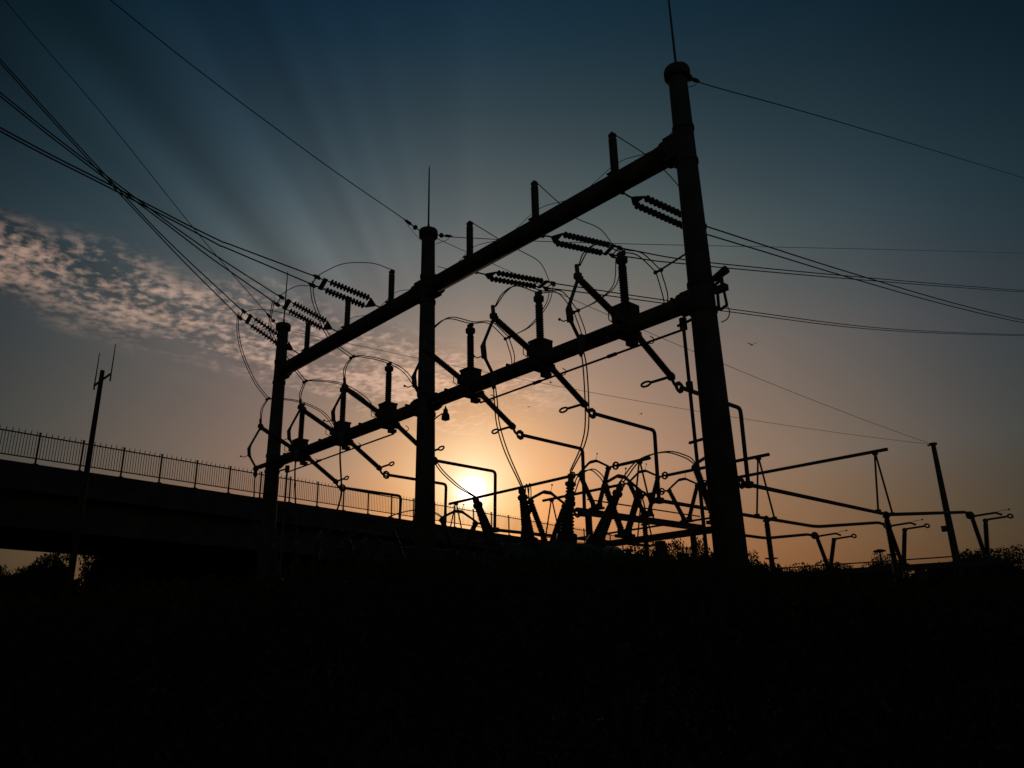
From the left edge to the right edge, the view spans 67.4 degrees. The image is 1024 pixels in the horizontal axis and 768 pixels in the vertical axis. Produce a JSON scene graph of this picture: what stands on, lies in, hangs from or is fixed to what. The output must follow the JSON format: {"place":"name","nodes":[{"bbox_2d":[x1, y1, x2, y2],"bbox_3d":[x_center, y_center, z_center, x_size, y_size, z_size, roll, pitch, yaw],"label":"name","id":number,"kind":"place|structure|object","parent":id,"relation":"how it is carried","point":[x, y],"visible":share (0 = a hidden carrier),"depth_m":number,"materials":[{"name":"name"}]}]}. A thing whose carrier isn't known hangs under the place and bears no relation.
{"place":"outdoors","nodes":[
{"label":"outdoors","id":0,"kind":"place"},
{"bbox_2d":[0,577,1023,767],"bbox_3d":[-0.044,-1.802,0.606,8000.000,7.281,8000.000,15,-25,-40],"label":"ground","id":1,"kind":"structure","parent":0,"point":[511,757],"depth_m":14.70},
{"bbox_2d":[0,564,43,587],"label":"tree","id":2,"kind":"object","parent":1,"relation":"on","point":[9,575],"visible":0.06,"depth_m":41.88,"materials":[{"name":"black plant"}]},
{"bbox_2d":[7,553,69,584],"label":"tree","id":3,"kind":"object","parent":1,"relation":"on","point":[50,568],"visible":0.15,"depth_m":43.77,"materials":[{"name":"black plant"}]},
{"bbox_2d":[0,571,81,698],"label":"tree","id":4,"kind":"object","parent":1,"relation":"on","point":[38,588],"visible":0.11,"depth_m":30.67,"materials":[{"name":"black plant"}]},
{"bbox_2d":[46,344,115,710],"bbox_3d":[-11.781,3.638,20.927,0.567,10.186,0.243,-4,-19,6],"label":"utility pole","id":5,"kind":"object","parent":1,"relation":"on","point":[75,544],"visible":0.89,"depth_m":21.12,"materials":[{"name":"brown wood"}]},
{"bbox_2d":[78,555,107,584],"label":"tree","id":6,"kind":"object","parent":1,"relation":"on","point":[86,561],"visible":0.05,"depth_m":45.56,"materials":[{"name":"black plant"}]},
{"bbox_2d":[49,569,154,690],"bbox_3d":[-17.995,10.788,33.173,4.419,5.239,4.682,12,-23,-35],"label":"tree","id":7,"kind":"object","parent":1,"relation":"on","point":[96,589],"visible":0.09,"depth_m":32.53,"materials":[{"name":"black plant"}]},
{"bbox_2d":[0,459,690,678],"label":"overpass","id":8,"kind":"object","parent":1,"relation":"on","point":[38,507],"visible":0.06,"depth_m":32.22,"materials":[{"name":"concrete"}]},
{"bbox_2d":[0,425,709,555],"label":"bridge railing","id":9,"kind":"object","parent":8,"relation":"on","point":[289,485],"visible":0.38,"depth_m":33.12,"materials":[{"name":"metal"}]},
{"bbox_2d":[0,540,1023,767],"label":"hedge","id":10,"kind":"object","parent":1,"relation":"on","point":[29,623],"visible":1,"depth_m":5.34,"materials":[{"name":"black plant"}]},
{"bbox_2d":[0,554,1023,688],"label":"undergrowth","id":11,"kind":"object","parent":1,"relation":"on","point":[204,570],"visible":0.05,"depth_m":38.57,"materials":[{"name":"black plant"}]},
{"bbox_2d":[240,0,785,763],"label":"steel gantry","id":12,"kind":"object","parent":1,"relation":"on","point":[696,298],"visible":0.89,"depth_m":15.18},
{"bbox_2d":[5,0,276,330],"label":"shield wire","id":13,"kind":"object","parent":12,"relation":"attached to","point":[273,320],"visible":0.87,"depth_m":23.84,"materials":[{"name":"metal"}]},
{"bbox_2d":[110,0,420,240],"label":"shield wire","id":14,"kind":"object","parent":12,"relation":"attached to","point":[410,223],"visible":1,"depth_m":17.56,"materials":[{"name":"metal"}]},
{"bbox_2d":[239,308,300,355],"bbox_3d":[-7.355,-1.547,23.414,2.107,0.989,0.408,15,-25,-40],"label":"insulator string","id":15,"kind":"object","parent":12,"relation":"attached to","point":[287,347],"visible":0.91,"depth_m":23.30,"materials":[{"name":"ceramic"}]},
{"bbox_2d":[0,59,240,314],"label":"power line","id":16,"kind":"object","parent":15,"relation":"attached to","point":[110,180],"visible":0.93,"depth_m":21.15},
{"bbox_2d":[240,403,348,487],"bbox_3d":[-6.521,1.740,23.057,3.206,2.465,0.817,9,-21,-28],"label":"disconnect switch","id":17,"kind":"object","parent":12,"relation":"attached to","point":[299,442],"visible":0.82,"depth_m":22.89,"materials":[{"name":"metal"}]},
{"bbox_2d":[253,470,273,541],"bbox_3d":[-6.676,3.235,20.762,0.149,2.344,2.418,11,-22,-32],"label":"dropper","id":18,"kind":"object","parent":17,"relation":"hanging from","point":[255,473],"visible":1,"depth_m":21.72,"materials":[{"name":"metal"}]},
{"bbox_2d":[236,314,332,427],"bbox_3d":[-6.814,-0.219,23.463,3.548,3.240,0.234,15,-25,-40],"label":"jumper cable","id":19,"kind":"object","parent":17,"relation":"attached to","point":[268,398],"visible":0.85,"depth_m":22.72,"materials":[{"name":"metal"}]},
{"bbox_2d":[301,322,310,350],"bbox_3d":[-6.466,-1.480,24.256,0.244,1.071,0.244,15,-25,-40],"label":"surge arrester","id":20,"kind":"object","parent":12,"relation":"on","point":[307,336],"visible":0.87,"depth_m":24.20,"materials":[{"name":"ceramic"}]},
{"bbox_2d":[273,294,340,332],"bbox_3d":[-5.715,-1.939,21.677,2.088,0.619,0.408,15,-25,-40],"label":"insulator string","id":21,"kind":"object","parent":12,"relation":"attached to","point":[307,310],"visible":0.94,"depth_m":21.55,"materials":[{"name":"ceramic"}]},
{"bbox_2d":[0,92,277,301],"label":"power line","id":22,"kind":"object","parent":21,"relation":"attached to","point":[131,194],"visible":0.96,"depth_m":18.91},
{"bbox_2d":[273,433,393,572],"bbox_3d":[-5.192,5.200,21.020,0.201,6.980,6.401,15,-25,-40],"label":"operating rod","id":23,"kind":"object","parent":12,"relation":"attached to","point":[287,471],"visible":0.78,"depth_m":23.20,"materials":[{"name":"metal"}]},
{"bbox_2d":[279,383,394,474],"bbox_3d":[-4.893,1.138,21.383,3.206,2.465,0.817,9,-21,-28],"label":"disconnect switch","id":24,"kind":"object","parent":12,"relation":"attached to","point":[342,424],"visible":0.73,"depth_m":21.20,"materials":[{"name":"metal"}]},
{"bbox_2d":[294,455,297,536],"bbox_3d":[-5.424,2.772,19.478,0.148,2.342,1.277,7,-20,-24],"label":"dropper","id":25,"kind":"object","parent":24,"relation":"hanging from","point":[295,458],"visible":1,"depth_m":20.06,"materials":[{"name":"metal"}]},
{"bbox_2d":[268,300,374,414],"bbox_3d":[-5.208,-0.614,21.693,3.619,2.792,0.234,15,-25,-40],"label":"jumper cable","id":26,"kind":"object","parent":24,"relation":"attached to","point":[304,382],"visible":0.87,"depth_m":20.93,"materials":[{"name":"metal"}]},
{"bbox_2d":[341,297,350,327],"bbox_3d":[-4.837,-2.082,22.582,0.244,1.071,0.244,15,-25,-40],"label":"surge arrester","id":27,"kind":"object","parent":12,"relation":"on","point":[347,314],"visible":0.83,"depth_m":22.51,"materials":[{"name":"ceramic"}]},
{"bbox_2d":[308,274,384,307],"bbox_3d":[-4.228,-2.323,19.977,2.244,0.421,0.408,15,-25,-40],"label":"insulator string","id":28,"kind":"object","parent":12,"relation":"attached to","point":[371,303],"visible":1,"depth_m":19.87,"materials":[{"name":"ceramic"}]},
{"bbox_2d":[0,127,312,282],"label":"power line","id":29,"kind":"object","parent":28,"relation":"attached to","point":[147,204],"visible":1,"depth_m":16.81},
{"bbox_2d":[323,361,444,450],"bbox_3d":[-3.354,0.569,19.802,3.206,2.465,0.817,9,-21,-28],"label":"disconnect switch","id":30,"kind":"object","parent":12,"relation":"attached to","point":[387,405],"visible":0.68,"depth_m":19.60,"materials":[{"name":"metal"}]},
{"bbox_2d":[322,437,342,530],"bbox_3d":[-4.260,2.336,18.270,0.486,2.339,0.106,15,-25,-40],"label":"dropper","id":31,"kind":"object","parent":30,"relation":"hanging from","point":[340,441],"visible":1,"depth_m":18.43,"materials":[{"name":"metal"}]},
{"bbox_2d":[310,281,417,386],"bbox_3d":[-3.687,-1.040,20.042,3.625,2.475,0.234,15,-25,-40],"label":"jumper cable","id":32,"kind":"object","parent":30,"relation":"attached to","point":[351,358],"visible":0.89,"depth_m":19.36,"materials":[{"name":"metal"}]},
{"bbox_2d":[385,269,394,302],"bbox_3d":[-3.298,-2.651,21.001,0.244,1.071,0.244,15,-25,-40],"label":"post insulator","id":33,"kind":"object","parent":12,"relation":"on","point":[391,284],"visible":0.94,"depth_m":20.95,"materials":[{"name":"ceramic"}]},
{"bbox_2d":[403,323,517,434],"bbox_3d":[-1.079,-0.273,17.462,0.819,2.465,3.194,-14,-22,32],"label":"disconnect switch","id":34,"kind":"object","parent":12,"relation":"attached to","point":[467,374],"visible":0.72,"depth_m":17.30,"materials":[{"name":"metal"}]},
{"bbox_2d":[420,406,474,496],"bbox_3d":[-1.265,1.243,15.192,0.145,2.370,2.257,11,-22,-32],"label":"dropper","id":35,"kind":"object","parent":34,"relation":"hanging from","point":[422,410],"visible":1,"depth_m":15.75,"materials":[{"name":"metal"}]},
{"bbox_2d":[426,286,553,363],"bbox_3d":[-0.420,-1.728,18.619,4.101,2.657,0.234,15,-25,-40],"label":"jumper cable","id":36,"kind":"object","parent":34,"relation":"attached to","point":[505,338],"visible":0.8,"depth_m":18.56,"materials":[{"name":"metal"}]},
{"bbox_2d":[463,220,472,257],"bbox_3d":[-1.026,-3.492,18.665,0.244,1.071,0.244,15,-25,-40],"label":"surge arrester","id":37,"kind":"object","parent":12,"relation":"on","point":[469,239],"visible":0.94,"depth_m":18.61,"materials":[{"name":"metal"}]},
{"bbox_2d":[289,132,671,356],"bbox_3d":[-2.136,-2.821,19.940,0.059,0.308,15.663,15,-25,-40],"label":"earth cable","id":38,"kind":"object","parent":12,"relation":"attached to","point":[493,241],"visible":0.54,"depth_m":17.49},
{"bbox_2d":[475,270,555,290],"bbox_3d":[0.084,-2.670,19.449,2.680,0.543,0.419,15,-25,-40],"label":"insulator string","id":39,"kind":"object","parent":12,"relation":"attached to","point":[496,279],"visible":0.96,"depth_m":19.41,"materials":[{"name":"ceramic"}]},
{"bbox_2d":[549,283,1023,335],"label":"power line","id":40,"kind":"object","parent":39,"relation":"attached to","point":[778,315],"visible":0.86,"depth_m":29.61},
{"bbox_2d":[472,290,587,412],"bbox_3d":[0.460,-0.843,15.881,0.819,2.465,3.194,-14,-22,32],"label":"disconnect switch","id":41,"kind":"object","parent":12,"relation":"attached to","point":[537,346],"visible":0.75,"depth_m":15.72,"materials":[{"name":"metal"}]},
{"bbox_2d":[491,378,522,485],"bbox_3d":[-0.060,0.803,13.976,0.173,2.368,1.268,7,-20,-24],"label":"dropper","id":42,"kind":"object","parent":41,"relation":"hanging from","point":[493,383],"visible":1,"depth_m":14.43,"materials":[{"name":"metal"}]},
{"bbox_2d":[495,254,618,333],"bbox_3d":[1.129,-2.305,17.050,4.075,2.737,0.234,15,-25,-40],"label":"jumper cable","id":43,"kind":"object","parent":41,"relation":"attached to","point":[544,291],"visible":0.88,"depth_m":16.98,"materials":[{"name":"metal"}]},
{"bbox_2d":[528,180,538,220],"bbox_3d":[0.513,-4.061,17.084,0.244,1.071,0.244,15,-25,-40],"label":"surge arrester","id":44,"kind":"object","parent":12,"relation":"on","point":[534,198],"visible":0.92,"depth_m":17.04,"materials":[{"name":"ceramic"}]},
{"bbox_2d":[541,232,622,258],"bbox_3d":[1.624,-3.287,17.886,2.686,0.645,0.400,15,-25,-40],"label":"insulator string","id":45,"kind":"object","parent":12,"relation":"attached to","point":[573,236],"visible":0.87,"depth_m":17.81,"materials":[{"name":"ceramic"}]},
{"bbox_2d":[616,248,1023,291],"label":"power line","id":46,"kind":"object","parent":45,"relation":"attached to","point":[809,272],"visible":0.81,"depth_m":26.05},
{"bbox_2d":[480,317,725,741],"bbox_3d":[1.394,2.764,14.252,0.201,6.980,6.163,15,-25,-40],"label":"operating rod","id":47,"kind":"object","parent":12,"relation":"attached to","point":[683,322],"visible":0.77,"depth_m":13.21,"materials":[{"name":"metal"}]},
{"bbox_2d":[292,331,924,443],"bbox_3d":[6.514,0.580,31.677,30.692,1.474,0.015,7,-20,-23],"label":"shield wire","id":48,"kind":"object","parent":12,"relation":"attached to","point":[613,396],"visible":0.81,"depth_m":30.62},
{"bbox_2d":[606,131,618,174],"bbox_3d":[2.053,-4.631,15.502,0.244,1.071,0.244,15,-25,-40],"label":"surge arrester","id":49,"kind":"object","parent":12,"relation":"on","point":[613,154],"visible":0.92,"depth_m":15.45,"materials":[{"name":"ceramic"}]},
{"bbox_2d":[558,250,677,387],"bbox_3d":[1.999,-1.412,14.300,0.819,2.465,3.194,-14,-22,32],"label":"disconnect switch","id":50,"kind":"object","parent":12,"relation":"attached to","point":[623,311],"visible":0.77,"depth_m":14.15,"materials":[{"name":"metal"}]},
{"bbox_2d":[570,344,589,470],"bbox_3d":[1.092,0.343,12.778,0.503,2.314,0.107,15,-25,-40],"label":"dropper","id":51,"kind":"object","parent":50,"relation":"hanging from","point":[580,348],"visible":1,"depth_m":12.95,"materials":[{"name":"metal"}]},
{"bbox_2d":[579,241,684,302],"bbox_3d":[2.690,-2.721,15.435,4.128,2.418,0.234,15,-25,-40],"label":"jumper cable","id":52,"kind":"object","parent":50,"relation":"attached to","point":[655,272],"visible":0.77,"depth_m":15.35,"materials":[{"name":"metal"}]},
{"bbox_2d":[621,192,706,228],"bbox_3d":[3.220,-3.658,16.288,2.827,0.334,0.422,15,-25,-40],"label":"insulator string","id":53,"kind":"object","parent":12,"relation":"attached to","point":[635,200],"visible":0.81,"depth_m":16.10,"materials":[{"name":"ceramic"}]},
{"bbox_2d":[707,226,1023,322],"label":"power line","id":54,"kind":"object","parent":53,"relation":"attached to","point":[844,271],"visible":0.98,"depth_m":22.02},
{"bbox_2d":[438,239,930,443],"bbox_3d":[9.277,-0.442,28.838,29.161,1.474,0.015,14,-24,-37],"label":"shield wire","id":55,"kind":"object","parent":12,"relation":"attached to","point":[688,349],"visible":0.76,"depth_m":26.17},
{"bbox_2d":[436,233,1004,252],"bbox_3d":[22.988,-7.980,46.090,68.563,23.469,0.138,15,-25,-40],"label":"shield wire","id":56,"kind":"object","parent":12,"relation":"attached to","point":[441,235],"visible":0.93,"depth_m":27.16,"materials":[{"name":"metal"}]},
{"bbox_2d":[712,266,729,322],"bbox_3d":[3.541,-1.507,12.921,0.148,0.980,0.338,15,-25,-40],"label":"floodlight","id":57,"kind":"object","parent":12,"relation":"attached to","point":[717,279],"visible":1,"depth_m":12.94,"materials":[{"name":"black metal"}]},
{"bbox_2d":[688,75,1022,177],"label":"shield wire","id":58,"kind":"object","parent":12,"relation":"attached to","point":[695,80],"visible":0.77,"depth_m":18.74,"materials":[{"name":"metal"}]},
{"bbox_2d":[338,517,729,730],"bbox_3d":[-0.352,5.960,18.592,0.530,3.770,13.886,15,-25,-40],"label":"switch stand","id":59,"kind":"object","parent":1,"relation":"on","point":[660,548],"visible":0.09,"depth_m":15.55,"materials":[{"name":"metal"}]},
{"bbox_2d":[345,525,388,574],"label":"disconnect switch","id":60,"kind":"object","parent":59,"relation":"on","point":[375,549],"visible":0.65,"depth_m":23.80,"materials":[{"name":"metal"}]},
{"bbox_2d":[390,518,413,565],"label":"disconnect switch","id":61,"kind":"object","parent":59,"relation":"on","point":[396,540],"visible":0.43,"depth_m":21.72,"materials":[{"name":"metal"}]},
{"bbox_2d":[439,504,479,560],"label":"disconnect switch","id":62,"kind":"object","parent":59,"relation":"on","point":[475,523],"visible":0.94,"depth_m":20.36,"materials":[{"name":"metal"}]},
{"bbox_2d":[527,484,574,547],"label":"disconnect switch","id":63,"kind":"object","parent":59,"relation":"on","point":[539,525],"visible":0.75,"depth_m":17.91,"materials":[{"name":"metal"}]},
{"bbox_2d":[601,467,649,537],"bbox_3d":[2.506,2.560,16.640,1.598,1.534,0.265,15,-25,-40],"label":"disconnect switch","id":64,"kind":"object","parent":59,"relation":"on","point":[639,492],"visible":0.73,"depth_m":16.42,"materials":[{"name":"metal"}]},
{"bbox_2d":[691,457,738,524],"bbox_3d":[4.045,1.991,15.058,1.598,1.534,0.265,15,-25,-40],"label":"disconnect switch","id":65,"kind":"object","parent":59,"relation":"on","point":[704,488],"visible":0.27,"depth_m":14.63,"materials":[{"name":"metal"}]},
{"bbox_2d":[618,451,694,483],"bbox_3d":[2.672,1.544,13.881,2.270,0.780,0.122,15,-25,-40],"label":"link cable","id":66,"kind":"object","parent":65,"relation":"attached to","point":[642,458],"visible":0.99,"depth_m":13.72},
{"bbox_2d":[466,471,635,764],"bbox_3d":[0.431,3.634,12.342,2.280,4.159,2.888,15,-25,-40],"label":"circuit breaker","id":67,"kind":"object","parent":1,"relation":"on","point":[566,536],"visible":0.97,"depth_m":11.95,"materials":[{"name":"grey ceramic"}]},
{"bbox_2d":[577,499,712,704],"bbox_3d":[4.032,6.314,22.425,5.936,5.339,0.530,15,-25,-40],"label":"switch stand","id":68,"kind":"object","parent":1,"relation":"on","point":[589,526],"visible":0.34,"depth_m":23.10,"materials":[{"name":"metal"}]},
{"bbox_2d":[575,453,614,509],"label":"disconnect switch","id":69,"kind":"object","parent":68,"relation":"on","point":[597,506],"visible":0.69,"depth_m":21.84,"materials":[{"name":"metal"}]},
{"bbox_2d":[623,463,663,516],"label":"disconnect switch","id":70,"kind":"object","parent":68,"relation":"on","point":[644,513],"visible":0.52,"depth_m":23.42,"materials":[{"name":"metal"}]},
{"bbox_2d":[663,473,697,522],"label":"disconnect switch","id":71,"kind":"object","parent":68,"relation":"on","point":[678,508],"visible":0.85,"depth_m":24.77,"materials":[{"name":"metal"}]},
{"bbox_2d":[641,519,659,689],"bbox_3d":[3.595,5.841,19.802,0.238,4.690,0.238,15,-25,-40],"label":"bus support","id":72,"kind":"object","parent":1,"relation":"on","point":[645,544],"visible":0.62,"depth_m":20.25,"materials":[{"name":"metal"}]},
{"bbox_2d":[516,430,813,538],"bbox_3d":[5.324,3.378,22.372,14.124,1.934,0.207,15,-25,-40],"label":"bus pipe","id":73,"kind":"object","parent":72,"relation":"on","point":[584,513],"visible":0.9,"depth_m":19.29,"materials":[{"name":"metal"}]},
{"bbox_2d":[612,456,656,522],"bbox_3d":[3.438,2.915,21.050,0.932,1.817,1.226,4,-19,-16],"label":"tie bus","id":74,"kind":"object","parent":73,"relation":"on","point":[617,465],"visible":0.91,"depth_m":20.97,"materials":[{"name":"metal"}]},
{"bbox_2d":[635,547,692,632],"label":"tree","id":75,"kind":"object","parent":1,"relation":"on","point":[680,561],"visible":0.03,"depth_m":43.27,"materials":[{"name":"black plant"}]},
{"bbox_2d":[666,538,702,584],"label":"tree","id":76,"kind":"object","parent":1,"relation":"on","point":[674,543],"visible":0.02,"depth_m":49.96,"materials":[{"name":"black plant"}]},
{"bbox_2d":[689,537,714,570],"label":"tree","id":77,"kind":"object","parent":1,"relation":"on","point":[699,548],"visible":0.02,"depth_m":45.01,"materials":[{"name":"black plant"}]},
{"bbox_2d":[748,550,768,581],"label":"tree","id":78,"kind":"object","parent":1,"relation":"on","point":[759,569],"visible":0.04,"depth_m":40.95,"materials":[{"name":"black plant"}]},
{"bbox_2d":[763,515,790,704],"bbox_3d":[6.814,5.726,19.692,0.238,4.690,0.238,15,-25,-40],"label":"bus support","id":79,"kind":"object","parent":1,"relation":"on","point":[771,558],"visible":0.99,"depth_m":20.14,"materials":[{"name":"metal"}]},
{"bbox_2d":[590,408,884,527],"bbox_3d":[7.050,2.859,20.953,14.629,1.934,0.207,15,-25,-40],"label":"bus pipe","id":80,"kind":"object","parent":79,"relation":"on","point":[658,499],"visible":0.88,"depth_m":17.81,"materials":[{"name":"metal"}]},
{"bbox_2d":[661,453,776,519],"bbox_3d":[5.746,3.082,21.711,0.986,1.817,3.582,15,-25,-40],"label":"tie bus","id":81,"kind":"object","parent":80,"relation":"on","point":[755,457],"visible":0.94,"depth_m":20.87,"materials":[{"name":"metal"}]},
{"bbox_2d":[756,564,808,708],"bbox_3d":[6.131,5.837,17.533,1.472,3.343,1.518,1,-19,-6],"label":"tree","id":82,"kind":"object","parent":1,"relation":"on","point":[780,571],"visible":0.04,"depth_m":17.48,"materials":[{"name":"black plant"}]},
{"bbox_2d":[791,567,841,699],"bbox_3d":[7.359,6.132,18.574,1.768,3.255,1.873,-10,-20,24],"label":"tree","id":83,"kind":"object","parent":1,"relation":"on","point":[811,577],"visible":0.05,"depth_m":18.43,"materials":[{"name":"black plant"}]},
{"bbox_2d":[866,551,910,581],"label":"tree","id":84,"kind":"object","parent":1,"relation":"on","point":[884,574],"visible":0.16,"depth_m":42.52,"materials":[{"name":"black plant"}]},
{"bbox_2d":[775,554,1005,681],"bbox_3d":[12.509,7.857,25.384,7.208,3.910,0.715,-13,-22,30],"label":"switch stand","id":85,"kind":"object","parent":1,"relation":"on","point":[918,569],"visible":0.31,"depth_m":25.24,"materials":[{"name":"metal"}]},
{"bbox_2d":[811,530,856,569],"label":"disconnect switch","id":86,"kind":"object","parent":85,"relation":"on","point":[822,551],"visible":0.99,"depth_m":26.83,"materials":[{"name":"metal"}]},
{"bbox_2d":[883,519,929,564],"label":"disconnect switch","id":87,"kind":"object","parent":85,"relation":"on","point":[904,543],"visible":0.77,"depth_m":25.79,"materials":[{"name":"metal"}]},
{"bbox_2d":[965,508,1013,559],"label":"disconnect switch","id":88,"kind":"object","parent":85,"relation":"on","point":[986,544],"visible":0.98,"depth_m":24.64,"materials":[{"name":"metal"}]},
{"bbox_2d":[882,511,919,698],"bbox_3d":[9.877,5.568,19.445,0.238,4.690,0.239,15,-25,-40],"label":"bus support","id":89,"kind":"object","parent":1,"relation":"on","point":[891,545],"visible":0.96,"depth_m":19.87,"materials":[{"name":"metal"}]},
{"bbox_2d":[704,448,895,515],"bbox_3d":[8.043,3.207,22.252,0.986,1.817,5.871,15,-25,-40],"label":"tie bus","id":90,"kind":"object","parent":89,"relation":"on","point":[875,452],"visible":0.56,"depth_m":21.00,"materials":[{"name":"metal"}]},
{"bbox_2d":[675,381,969,515],"bbox_3d":[8.980,2.395,19.715,15.691,1.934,0.207,15,-25,-40],"label":"bus pipe","id":91,"kind":"object","parent":89,"relation":"on","point":[748,483],"visible":0.92,"depth_m":16.46,"materials":[{"name":"metal"}]},
{"bbox_2d":[927,442,963,584],"bbox_3d":[20.625,7.802,35.887,0.445,10.334,0.578,15,-25,-40],"label":"mast","id":92,"kind":"object","parent":1,"relation":"on","point":[948,528],"visible":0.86,"depth_m":36.30,"materials":[{"name":"metal"}]},
{"bbox_2d":[926,549,992,586],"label":"tree","id":93,"kind":"object","parent":1,"relation":"on","point":[965,570],"visible":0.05,"depth_m":41.38,"materials":[{"name":"black plant"}]},
{"bbox_2d":[937,547,1011,564],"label":"tree","id":94,"kind":"object","parent":1,"relation":"on","point":[995,555],"visible":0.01,"depth_m":47.27,"materials":[{"name":"black plant"}]},
{"bbox_2d":[981,544,1023,582],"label":"tree","id":95,"kind":"object","parent":1,"relation":"on","point":[1006,569],"visible":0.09,"depth_m":43.42,"materials":[{"name":"black plant"}]},
{"bbox_3d":[-1.845,7.854,25.393,0.238,4.690,0.238,15,-25,-40],"label":"bus support","id":96,"kind":"object","parent":1,"relation":"on","visible":0},
{"bbox_2d":[339,484,459,552],"bbox_3d":[-3.526,4.469,24.976,4.874,1.934,0.207,15,-25,-40],"label":"bus pipe","id":97,"kind":"object","parent":96,"relation":"on","point":[390,546],"visible":0.87,"depth_m":24.69,"materials":[{"name":"metal"}]},
{"bbox_2d":[444,472,575,552],"bbox_3d":[-0.139,4.183,24.561,0.986,1.817,6.035,15,-25,-40],"label":"tie bus","id":98,"kind":"object","parent":97,"relation":"on","point":[455,503],"visible":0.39,"depth_m":25.34,"materials":[{"name":"metal"}]},
{"bbox_3d":[1.463,7.705,25.191,0.238,4.690,0.238,15,-25,-40],"label":"bus support","id":99,"kind":"object","parent":1,"relation":"on","visible":0},
{"bbox_2d":[383,470,519,545],"bbox_3d":[-1.057,4.093,24.038,7.152,1.934,0.207,15,-25,-40],"label":"bus pipe","id":100,"kind":"object","parent":99,"relation":"on","point":[387,476],"visible":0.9,"depth_m":23.17,"materials":[{"name":"metal"}]},
{"bbox_2d":[542,481,624,533],"bbox_3d":[2.338,4.342,25.214,0.986,1.817,3.677,15,-25,-40],"label":"tie bus","id":101,"kind":"object","parent":100,"relation":"on","point":[551,500],"visible":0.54,"depth_m":26.01,"materials":[{"name":"metal"}]},
{"bbox_3d":[4.526,7.548,24.944,0.238,4.690,0.238,15,-25,-40],"label":"bus support","id":102,"kind":"object","parent":1,"relation":"on","visible":0},
{"bbox_2d":[435,457,651,546],"bbox_3d":[1.244,3.730,23.124,9.220,1.934,0.207,15,-25,-40],"label":"bus pipe","id":103,"kind":"object","parent":102,"relation":"on","point":[495,529],"visible":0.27,"depth_m":21.54,"materials":[{"name":"metal"}]},
{"bbox_2d":[0,0,1023,584],"label":"sky","id":104,"kind":"structure","parent":0,"point":[496,97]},
{"bbox_2d":[12,714,1023,767],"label":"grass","id":105,"kind":"structure","parent":0,"point":[538,741],"depth_m":12.25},
{"bbox_2d":[633,488,664,546],"bbox_3d":[4.523,4.452,25.698,0.932,1.817,1.212,4,-19,-16],"label":"tie bus","id":106,"kind":"object","parent":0,"point":[641,500],"visible":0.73,"depth_m":25.92,"materials":[{"name":"metal"}]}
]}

